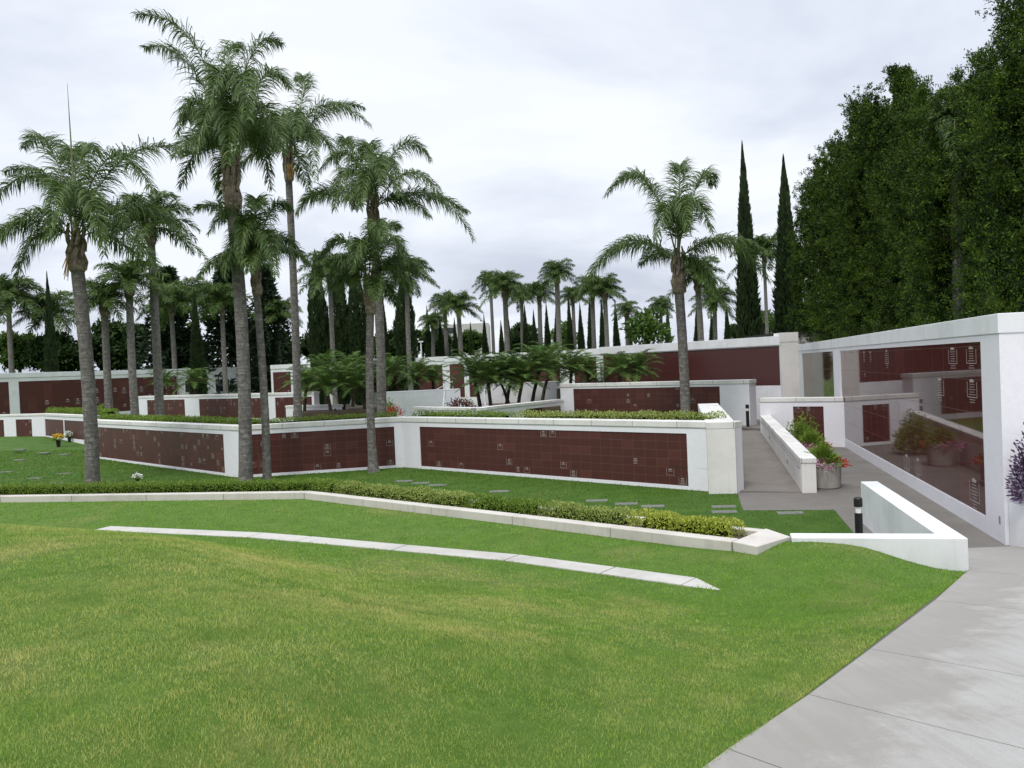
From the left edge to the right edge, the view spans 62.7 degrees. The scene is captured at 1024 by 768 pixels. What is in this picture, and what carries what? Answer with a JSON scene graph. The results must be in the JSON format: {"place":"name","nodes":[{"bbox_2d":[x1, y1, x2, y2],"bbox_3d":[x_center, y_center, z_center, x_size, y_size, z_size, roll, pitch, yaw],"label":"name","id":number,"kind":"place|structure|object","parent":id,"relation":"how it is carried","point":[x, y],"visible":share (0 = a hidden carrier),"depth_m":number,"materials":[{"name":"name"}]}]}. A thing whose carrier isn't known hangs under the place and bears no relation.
{"place":"outdoors","nodes":[
{"label":"outdoors","id":0,"kind":"place"},
{"bbox_2d":[0,436,852,535],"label":"lawn","id":1,"kind":"structure","parent":0,"point":[34,443],"depth_m":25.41,"materials":[{"name":"green plant"}]},
{"bbox_2d":[0,413,44,436],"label":"niche wall","id":2,"kind":"structure","parent":1,"relation":"on","point":[11,425],"depth_m":56.34,"materials":[{"name":"white stone"}]},
{"bbox_2d":[43,413,100,443],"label":"niche wall","id":3,"kind":"structure","parent":1,"relation":"on","point":[55,423],"depth_m":51.90,"materials":[{"name":"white stone"}]},
{"bbox_2d":[0,85,197,485],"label":"queen palm","id":4,"kind":"object","parent":1,"relation":"on","point":[71,194],"visible":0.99,"depth_m":29.95,"materials":[{"name":"green plant"}]},
{"bbox_2d":[98,419,238,476],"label":"niche wall","id":5,"kind":"structure","parent":1,"relation":"on","point":[209,448],"depth_m":34.97,"materials":[{"name":"brown stone"}]},
{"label":"planting bed","id":6,"kind":"structure","parent":5,"relation":"in","visible":0},
{"bbox_2d":[98,413,260,424],"bbox_3d":[-15.183,1.678,37.350,0.957,0.736,16.243,-4,2,-45],"label":"hedge","id":7,"kind":"object","parent":6,"relation":"on","point":[186,419],"visible":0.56,"depth_m":36.64,"materials":[{"name":"green plant"}]},
{"bbox_2d":[131,8,301,483],"bbox_3d":[-9.628,-4.624,28.534,7.206,16.496,5.078,-2,1,40],"label":"queen palm","id":8,"kind":"object","parent":1,"relation":"on","point":[233,124],"visible":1,"depth_m":28.48,"materials":[{"name":"green plant"}]},
{"bbox_2d":[191,192,311,480],"bbox_3d":[-9.065,-1.476,28.764,4.229,10.134,3.825,-2,1,0],"label":"queen palm","id":9,"kind":"object","parent":1,"relation":"on","point":[249,235],"visible":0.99,"depth_m":28.54,"materials":[{"name":"green plant"}]},
{"bbox_2d":[252,416,405,476],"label":"niche wall","id":10,"kind":"structure","parent":1,"relation":"on","point":[309,447],"depth_m":31.37,"materials":[{"name":"brown stone"}]},
{"bbox_2d":[316,217,420,472],"bbox_3d":[-5.152,-1.378,30.519,3.352,9.540,4.222,-2,1,14],"label":"queen palm","id":11,"kind":"object","parent":1,"relation":"on","point":[375,284],"visible":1,"depth_m":30.52,"materials":[{"name":"green plant"}]},
{"bbox_2d":[0,486,789,554],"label":"planter kerb","id":12,"kind":"structure","parent":1,"relation":"on","point":[754,541],"depth_m":16.04,"materials":[{"name":"concrete"}]},
{"bbox_2d":[0,477,347,494],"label":"hedge","id":13,"kind":"object","parent":12,"relation":"on","point":[179,486],"visible":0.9,"depth_m":21.20,"materials":[{"name":"green plant"}]},
{"bbox_2d":[331,479,478,506],"bbox_3d":[-2.457,2.436,18.604,4.266,0.436,0.753,-1,1,41],"label":"hedge","id":14,"kind":"object","parent":12,"relation":"on","point":[412,494],"visible":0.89,"depth_m":18.30,"materials":[{"name":"green plant"}]},
{"bbox_2d":[461,492,550,514],"bbox_3d":[-0.106,2.386,16.525,1.933,0.418,0.728,-1,1,41],"label":"hedge","id":15,"kind":"object","parent":12,"relation":"on","point":[491,502],"visible":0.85,"depth_m":16.37,"materials":[{"name":"green plant"}]},
{"bbox_2d":[536,499,639,525],"bbox_3d":[1.366,2.346,15.184,1.976,0.390,0.730,-1,1,43],"label":"hedge","id":16,"kind":"object","parent":12,"relation":"on","point":[564,510],"visible":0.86,"depth_m":15.03,"materials":[{"name":"green plant"}]},
{"bbox_2d":[627,507,745,537],"bbox_3d":[2.850,2.308,13.848,1.950,0.395,0.729,-1,1,42],"label":"hedge","id":17,"kind":"object","parent":12,"relation":"on","point":[698,524],"visible":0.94,"depth_m":13.67,"materials":[{"name":"green plant"}]},
{"bbox_2d":[401,416,743,492],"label":"niche wall","id":18,"kind":"structure","parent":1,"relation":"on","point":[640,452],"depth_m":26.26,"materials":[{"name":"brown stone"}]},
{"bbox_2d":[698,403,736,493],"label":"retaining wall","id":19,"kind":"structure","parent":1,"relation":"on","point":[721,453],"depth_m":22.45,"materials":[{"name":"white paint"}]},
{"bbox_2d":[775,143,852,343],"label":"fern pine","id":20,"kind":"object","parent":1,"relation":"on","point":[801,266],"visible":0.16,"depth_m":50.67,"materials":[{"name":"green plant"}]},
{"bbox_2d":[794,89,888,341],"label":"fern pine","id":21,"kind":"object","parent":1,"relation":"on","point":[820,288],"visible":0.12,"depth_m":43.29,"materials":[{"name":"green plant"}]},
{"bbox_2d":[811,63,942,338],"bbox_3d":[16.913,-5.870,37.196,6.995,16.687,10.908,-2,1,37],"label":"fern pine","id":22,"kind":"object","parent":1,"relation":"on","point":[869,126],"visible":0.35,"depth_m":36.33,"materials":[{"name":"green plant"}]},
{"bbox_2d":[790,481,968,571],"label":"wall","id":23,"kind":"structure","parent":1,"relation":"on","point":[897,525],"depth_m":12.54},
{"bbox_2d":[847,66,1001,333],"bbox_3d":[15.925,-4.341,30.852,6.173,13.958,9.014,-2,1,13],"label":"fern pine","id":24,"kind":"object","parent":1,"relation":"on","point":[914,120],"visible":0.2,"depth_m":30.70,"materials":[{"name":"green plant"}]},
{"bbox_2d":[917,99,975,318],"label":"queen palm","id":25,"kind":"object","parent":1,"relation":"on","point":[948,122],"visible":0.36,"depth_m":25.75,"materials":[{"name":"green plant"}]},
{"bbox_2d":[890,43,1023,327],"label":"fern pine","id":26,"kind":"object","parent":1,"relation":"on","point":[936,188],"visible":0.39,"depth_m":25.57,"materials":[{"name":"green plant"}]},
{"bbox_2d":[938,0,1023,318],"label":"fern pine","id":27,"kind":"object","parent":1,"relation":"on","point":[1009,75],"visible":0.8,"depth_m":20.39,"materials":[{"name":"green plant"}]},
{"bbox_2d":[0,499,966,767],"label":"lawn","id":28,"kind":"structure","parent":0,"point":[438,529],"depth_m":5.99,"materials":[{"name":"green plant"}]},
{"bbox_2d":[97,526,718,589],"bbox_3d":[-2.729,2.888,14.473,13.081,0.172,0.940,-2,1,30],"label":"drain strip","id":29,"kind":"object","parent":28,"relation":"on","point":[672,579],"visible":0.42,"depth_m":13.61,"materials":[{"name":"concrete"}]},
{"bbox_2d":[0,0,1020,372],"label":"sky","id":30,"kind":"structure","parent":0,"point":[526,112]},
{"bbox_2d":[704,546,1023,767],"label":"path","id":31,"kind":"structure","parent":0,"point":[938,682],"depth_m":5.65,"materials":[{"name":"concrete"}]},
{"bbox_2d":[738,447,1009,547],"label":"walkway","id":32,"kind":"structure","parent":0,"point":[840,501],"depth_m":20.86,"materials":[{"name":"grey concrete"}]},
{"bbox_2d":[740,429,801,492],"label":"ramp","id":33,"kind":"structure","parent":32,"relation":"on","point":[764,469],"depth_m":25.80,"materials":[{"name":"grey concrete"}]},
{"bbox_2d":[759,415,816,492],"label":"ramp wall","id":34,"kind":"structure","parent":33,"relation":"on","point":[796,460],"depth_m":24.39,"materials":[{"name":"white paint"}]},
{"bbox_2d":[774,332,799,396],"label":"pillar","id":35,"kind":"structure","parent":32,"relation":"on","point":[789,365],"depth_m":39.00,"materials":[{"name":"white paint"}]},
{"bbox_2d":[759,397,844,446],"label":"niche wall","id":36,"kind":"structure","parent":32,"relation":"on","point":[827,413],"depth_m":33.06,"materials":[{"name":"white stone"}]},
{"bbox_2d":[805,440,851,488],"bbox_3d":[8.421,2.164,22.729,1.391,1.292,1.088,-3,1,-22],"label":"flower planter","id":37,"kind":"object","parent":32,"relation":"on","point":[829,464],"visible":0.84,"depth_m":22.45,"materials":[{"name":"concrete"}]},
{"bbox_2d":[1009,502,1023,546],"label":"planter box","id":38,"kind":"object","parent":32,"relation":"on","point":[1016,516],"visible":0.56,"depth_m":14.97,"materials":[{"name":"white concrete"}]},
{"bbox_2d":[1005,422,1023,503],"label":"shrub","id":39,"kind":"object","parent":38,"relation":"in","point":[1016,468],"visible":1,"depth_m":14.80,"materials":[{"name":"purple plant"}]},
{"label":"terrace","id":40,"kind":"structure","parent":0,"visible":0},
{"bbox_2d":[0,330,35,372],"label":"leafy tree","id":41,"kind":"object","parent":40,"relation":"on","point":[19,343],"visible":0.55,"depth_m":96.40,"materials":[{"name":"green plant"}]},
{"bbox_2d":[0,273,45,372],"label":"queen palm","id":42,"kind":"object","parent":40,"relation":"on","point":[10,294],"visible":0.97,"depth_m":91.60,"materials":[{"name":"green plant"}]},
{"bbox_2d":[20,329,79,371],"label":"leafy tree","id":43,"kind":"object","parent":40,"relation":"on","point":[68,352],"visible":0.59,"depth_m":94.24,"materials":[{"name":"green plant"}]},
{"bbox_2d":[42,271,59,371],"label":"cypress","id":44,"kind":"object","parent":40,"relation":"on","point":[51,358],"visible":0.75,"depth_m":79.63,"materials":[{"name":"green plant"}]},
{"bbox_2d":[12,290,96,340],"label":"queen palm","id":45,"kind":"object","parent":40,"relation":"on","point":[58,300],"visible":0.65,"depth_m":94.20,"materials":[{"name":"green plant"}]},
{"bbox_2d":[0,369,177,414],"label":"crypt wall","id":46,"kind":"structure","parent":40,"relation":"on","point":[31,393],"depth_m":75.84,"materials":[{"name":"stone"}]},
{"bbox_2d":[59,277,142,408],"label":"queen palm","id":47,"kind":"object","parent":40,"relation":"on","point":[105,303],"visible":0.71,"depth_m":51.73,"materials":[{"name":"green plant"}]},
{"bbox_2d":[76,317,150,370],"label":"leafy tree","id":48,"kind":"object","parent":40,"relation":"on","point":[118,342],"visible":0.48,"depth_m":98.02,"materials":[{"name":"green plant"}]},
{"bbox_2d":[88,258,168,414],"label":"queen palm","id":49,"kind":"object","parent":40,"relation":"on","point":[130,278],"visible":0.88,"depth_m":51.74,"materials":[{"name":"green plant"}]},
{"bbox_2d":[98,187,207,415],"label":"queen palm","id":50,"kind":"object","parent":40,"relation":"on","point":[150,233],"visible":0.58,"depth_m":53.70,"materials":[{"name":"green plant"}]},
{"bbox_2d":[124,265,215,369],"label":"conifer","id":51,"kind":"object","parent":40,"relation":"on","point":[166,355],"visible":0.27,"depth_m":96.68,"materials":[{"name":"green plant"}]},
{"bbox_2d":[135,283,205,394],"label":"queen palm","id":52,"kind":"object","parent":40,"relation":"on","point":[179,300],"visible":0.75,"depth_m":89.66,"materials":[{"name":"green plant"}]},
{"bbox_2d":[188,288,208,394],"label":"cypress","id":53,"kind":"object","parent":40,"relation":"on","point":[196,352],"visible":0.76,"depth_m":79.62,"materials":[{"name":"green plant"}]},
{"bbox_2d":[138,393,271,421],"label":"niche wall","id":54,"kind":"structure","parent":40,"relation":"on","point":[217,405],"depth_m":59.47,"materials":[{"name":"brown stone"}]},
{"bbox_2d":[182,280,254,393],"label":"queen palm","id":55,"kind":"object","parent":40,"relation":"on","point":[220,295],"visible":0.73,"depth_m":89.28,"materials":[{"name":"green plant"}]},
{"bbox_2d":[177,367,267,394],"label":"crypt wall","id":56,"kind":"structure","parent":40,"relation":"on","point":[232,373],"depth_m":92.94,"materials":[{"name":"brown"}]},
{"bbox_2d":[189,256,269,393],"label":"conifer","id":57,"kind":"object","parent":40,"relation":"on","point":[214,337],"visible":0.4,"depth_m":94.55,"materials":[{"name":"green plant"}]},
{"bbox_2d":[230,264,302,392],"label":"conifer","id":58,"kind":"object","parent":40,"relation":"on","point":[269,292],"visible":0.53,"depth_m":95.15,"materials":[{"name":"green plant"}]},
{"bbox_2d":[249,297,303,361],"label":"queen palm","id":59,"kind":"object","parent":40,"relation":"on","point":[282,304],"visible":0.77,"depth_m":94.81,"materials":[{"name":"green plant"}]},
{"bbox_2d":[270,391,319,421],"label":"niche wall","id":60,"kind":"structure","parent":40,"relation":"on","point":[280,401],"depth_m":54.02,"materials":[{"name":"white stone"}]},
{"bbox_2d":[239,71,371,420],"bbox_3d":[-9.986,-6.480,40.890,6.012,18.511,7.254,-3,1,-42],"label":"queen palm","id":61,"kind":"object","parent":40,"relation":"on","point":[301,128],"visible":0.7,"depth_m":40.71,"materials":[{"name":"green plant"}]},
{"bbox_2d":[306,249,330,404],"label":"cypress","id":62,"kind":"object","parent":40,"relation":"on","point":[317,323],"visible":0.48,"depth_m":79.31,"materials":[{"name":"green plant"}]},
{"bbox_2d":[297,249,361,403],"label":"queen palm","id":63,"kind":"object","parent":40,"relation":"on","point":[322,266],"visible":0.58,"depth_m":69.36,"materials":[{"name":"green plant"}]},
{"bbox_2d":[293,405,376,419],"bbox_3d":[-9.982,2.109,52.191,5.193,1.250,7.700,-2,1,0],"label":"planting bed","id":64,"kind":"object","parent":40,"relation":"on","point":[357,409],"visible":0.14,"depth_m":48.33,"materials":[{"name":"green plant"}]},
{"bbox_2d":[301,367,355,410],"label":"dwarf palm","id":65,"kind":"object","parent":64,"relation":"on","point":[326,379],"visible":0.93,"depth_m":48.75,"materials":[{"name":"green plant"}]},
{"bbox_2d":[331,365,387,409],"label":"dwarf palm","id":66,"kind":"object","parent":64,"relation":"on","point":[360,379],"visible":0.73,"depth_m":48.76,"materials":[{"name":"green plant"}]},
{"bbox_2d":[360,353,421,391],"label":"dwarf palm","id":67,"kind":"object","parent":64,"relation":"on","point":[390,368],"visible":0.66,"depth_m":49.70,"materials":[{"name":"green plant"}]},
{"bbox_2d":[327,287,350,404],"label":"cypress","id":68,"kind":"object","parent":40,"relation":"on","point":[340,311],"visible":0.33,"depth_m":79.27,"materials":[{"name":"green plant"}]},
{"bbox_2d":[346,280,366,404],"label":"cypress","id":69,"kind":"object","parent":40,"relation":"on","point":[356,328],"visible":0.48,"depth_m":79.31,"materials":[{"name":"green plant"}]},
{"bbox_2d":[270,356,447,404],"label":"crypt wall","id":70,"kind":"structure","parent":40,"relation":"on","point":[277,371],"depth_m":83.81,"materials":[{"name":"stone"}]},
{"bbox_2d":[294,133,475,414],"bbox_3d":[-5.767,-4.706,38.028,8.442,14.728,6.178,-2,1,0],"label":"queen palm","id":71,"kind":"object","parent":40,"relation":"on","point":[367,181],"visible":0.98,"depth_m":38.28,"materials":[{"name":"green plant"}]},
{"bbox_2d":[391,283,418,390],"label":"cypress","id":72,"kind":"object","parent":40,"relation":"on","point":[399,328],"visible":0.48,"depth_m":79.35,"materials":[{"name":"green plant"}]},
{"bbox_2d":[382,254,439,390],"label":"queen palm","id":73,"kind":"object","parent":40,"relation":"on","point":[422,262],"visible":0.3,"depth_m":69.75,"materials":[{"name":"green plant"}]},
{"bbox_2d":[386,388,460,416],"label":"garden wall","id":74,"kind":"structure","parent":40,"relation":"on","point":[406,401],"depth_m":48.02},
{"bbox_2d":[437,290,483,354],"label":"queen palm","id":75,"kind":"object","parent":40,"relation":"on","point":[462,302],"visible":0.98,"depth_m":99.38,"materials":[{"name":"green plant"}]},
{"bbox_2d":[478,270,532,353],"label":"queen palm","id":76,"kind":"object","parent":40,"relation":"on","point":[504,284],"visible":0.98,"depth_m":91.36,"materials":[{"name":"green plant"}]},
{"bbox_2d":[471,399,563,417],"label":"garden wall","id":77,"kind":"structure","parent":40,"relation":"on","point":[533,405],"depth_m":41.13,"materials":[{"name":"white concrete"}]},
{"bbox_2d":[477,381,559,404],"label":"garden wall","id":78,"kind":"structure","parent":40,"relation":"on","point":[497,393],"depth_m":50.02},
{"bbox_2d":[482,402,560,415],"bbox_3d":[0.382,1.783,46.093,4.197,1.250,7.300,-2,1,0],"label":"planting bed","id":79,"kind":"object","parent":40,"relation":"on","point":[553,408],"visible":0.14,"depth_m":42.44,"materials":[{"name":"green plant"}]},
{"bbox_2d":[443,349,503,406],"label":"dwarf palm","id":80,"kind":"object","parent":79,"relation":"on","point":[470,359],"visible":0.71,"depth_m":43.77,"materials":[{"name":"green plant"}]},
{"bbox_2d":[456,358,520,405],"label":"dwarf palm","id":81,"kind":"object","parent":79,"relation":"on","point":[485,374],"visible":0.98,"depth_m":42.72,"materials":[{"name":"green plant"}]},
{"bbox_2d":[493,354,551,402],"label":"dwarf palm","id":82,"kind":"object","parent":79,"relation":"on","point":[520,372],"visible":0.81,"depth_m":43.63,"materials":[{"name":"green plant"}]},
{"bbox_2d":[504,343,580,401],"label":"dwarf palm","id":83,"kind":"object","parent":79,"relation":"on","point":[545,352],"visible":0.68,"depth_m":44.64,"materials":[{"name":"green plant"}]},
{"bbox_2d":[445,348,599,405],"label":"crypt wall","id":84,"kind":"structure","parent":40,"relation":"on","point":[467,391],"depth_m":64.56,"materials":[{"name":"stone"}]},
{"bbox_2d":[516,280,560,345],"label":"queen palm","id":85,"kind":"object","parent":40,"relation":"on","point":[532,289],"visible":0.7,"depth_m":94.65,"materials":[{"name":"green plant"}]},
{"bbox_2d":[535,257,579,349],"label":"queen palm","id":86,"kind":"object","parent":40,"relation":"on","point":[557,271],"visible":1,"depth_m":87.63,"materials":[{"name":"green plant"}]},
{"bbox_2d":[556,388,560,398],"bbox_3d":[5.188,1.179,47.285,5.110,2.000,3.500,-2,1,0],"label":"planting bed","id":87,"kind":"object","parent":40,"relation":"on","point":[558,393],"visible":0.14,"depth_m":47.11,"materials":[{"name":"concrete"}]},
{"bbox_2d":[540,348,602,386],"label":"dwarf palm","id":88,"kind":"object","parent":87,"relation":"on","point":[571,360],"visible":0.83,"depth_m":45.66,"materials":[{"name":"green plant"}]},
{"bbox_2d":[583,272,631,346],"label":"queen palm","id":89,"kind":"object","parent":40,"relation":"on","point":[604,287],"visible":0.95,"depth_m":89.58,"materials":[{"name":"green plant"}]},
{"bbox_2d":[589,351,648,382],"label":"dwarf palm","id":90,"kind":"object","parent":40,"relation":"on","point":[616,362],"visible":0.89,"depth_m":42.74,"materials":[{"name":"green plant"}]},
{"bbox_2d":[611,348,664,381],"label":"dwarf palm","id":91,"kind":"object","parent":40,"relation":"on","point":[639,364],"visible":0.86,"depth_m":42.70,"materials":[{"name":"green plant"}]},
{"bbox_2d":[618,305,674,344],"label":"leafy tree","id":92,"kind":"object","parent":40,"relation":"on","point":[646,326],"visible":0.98,"depth_m":93.64,"materials":[{"name":"green plant"}]},
{"bbox_2d":[559,379,756,425],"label":"niche wall","id":93,"kind":"structure","parent":40,"relation":"on","point":[732,398],"depth_m":39.95,"materials":[{"name":"white stone"}]},
{"bbox_2d":[573,156,772,416],"bbox_3d":[6.573,-3.695,34.242,7.075,11.782,5.484,-2,1,28],"label":"queen palm","id":94,"kind":"object","parent":40,"relation":"on","point":[677,213],"visible":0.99,"depth_m":34.26,"materials":[{"name":"green plant"}]},
{"bbox_2d":[599,336,780,418],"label":"crypt wall","id":95,"kind":"structure","parent":40,"relation":"on","point":[757,359],"depth_m":41.72,"materials":[{"name":"stone"}]},
{"bbox_2d":[660,254,729,340],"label":"queen palm","id":96,"kind":"object","parent":40,"relation":"on","point":[698,286],"visible":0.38,"depth_m":69.66,"materials":[{"name":"green plant"}]},
{"bbox_2d":[688,286,735,339],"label":"queen palm","id":97,"kind":"object","parent":40,"relation":"on","point":[707,301],"visible":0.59,"depth_m":83.43,"materials":[{"name":"green plant"}]},
{"bbox_2d":[733,142,764,338],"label":"cypress","id":98,"kind":"object","parent":40,"relation":"on","point":[748,317],"visible":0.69,"depth_m":59.45,"materials":[{"name":"green plant"}]},
{"bbox_2d":[727,232,777,333],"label":"queen palm","id":99,"kind":"object","parent":40,"relation":"on","point":[768,249],"visible":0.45,"depth_m":77.65,"materials":[{"name":"green plant"}]},
{"bbox_2d":[769,154,806,332],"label":"cypress","id":100,"kind":"object","parent":40,"relation":"on","point":[780,291],"visible":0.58,"depth_m":61.43,"materials":[{"name":"green plant"}]},
{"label":"planting bed","id":101,"kind":"structure","parent":40,"relation":"on","visible":0},
{"bbox_2d":[411,409,517,417],"bbox_3d":[-1.857,1.253,31.009,5.093,0.657,0.951,-1,2,44],"label":"hedge","id":102,"kind":"object","parent":101,"relation":"on","point":[488,413],"visible":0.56,"depth_m":30.61,"materials":[{"name":"green plant"}]},
{"bbox_2d":[514,409,726,419],"bbox_3d":[3.120,1.122,26.294,7.740,0.701,0.941,-1,2,43],"label":"hedge","id":103,"kind":"object","parent":101,"relation":"on","point":[621,415],"visible":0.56,"depth_m":25.80,"materials":[{"name":"green plant"}]},
{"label":"planting bed","id":104,"kind":"structure","parent":40,"relation":"on","visible":0},
{"bbox_2d":[252,411,397,423],"bbox_3d":[-7.226,1.460,32.242,5.686,0.691,0.973,-3,1,-11],"label":"hedge","id":105,"kind":"object","parent":104,"relation":"on","point":[330,417],"visible":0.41,"depth_m":32.16,"materials":[{"name":"green plant"}]},
{"label":"ground","id":106,"kind":"structure","parent":0,"visible":0},
{"bbox_2d":[417,311,450,356],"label":"queen palm","id":107,"kind":"object","parent":106,"relation":"on","point":[431,320],"visible":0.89,"depth_m":103.58,"materials":[{"name":"green plant"}]},
{"bbox_2d":[798,312,1023,544],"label":"crypt wall","id":108,"kind":"structure","parent":106,"relation":"on","point":[934,412],"depth_m":19.18,"materials":[{"name":"brown stone"}]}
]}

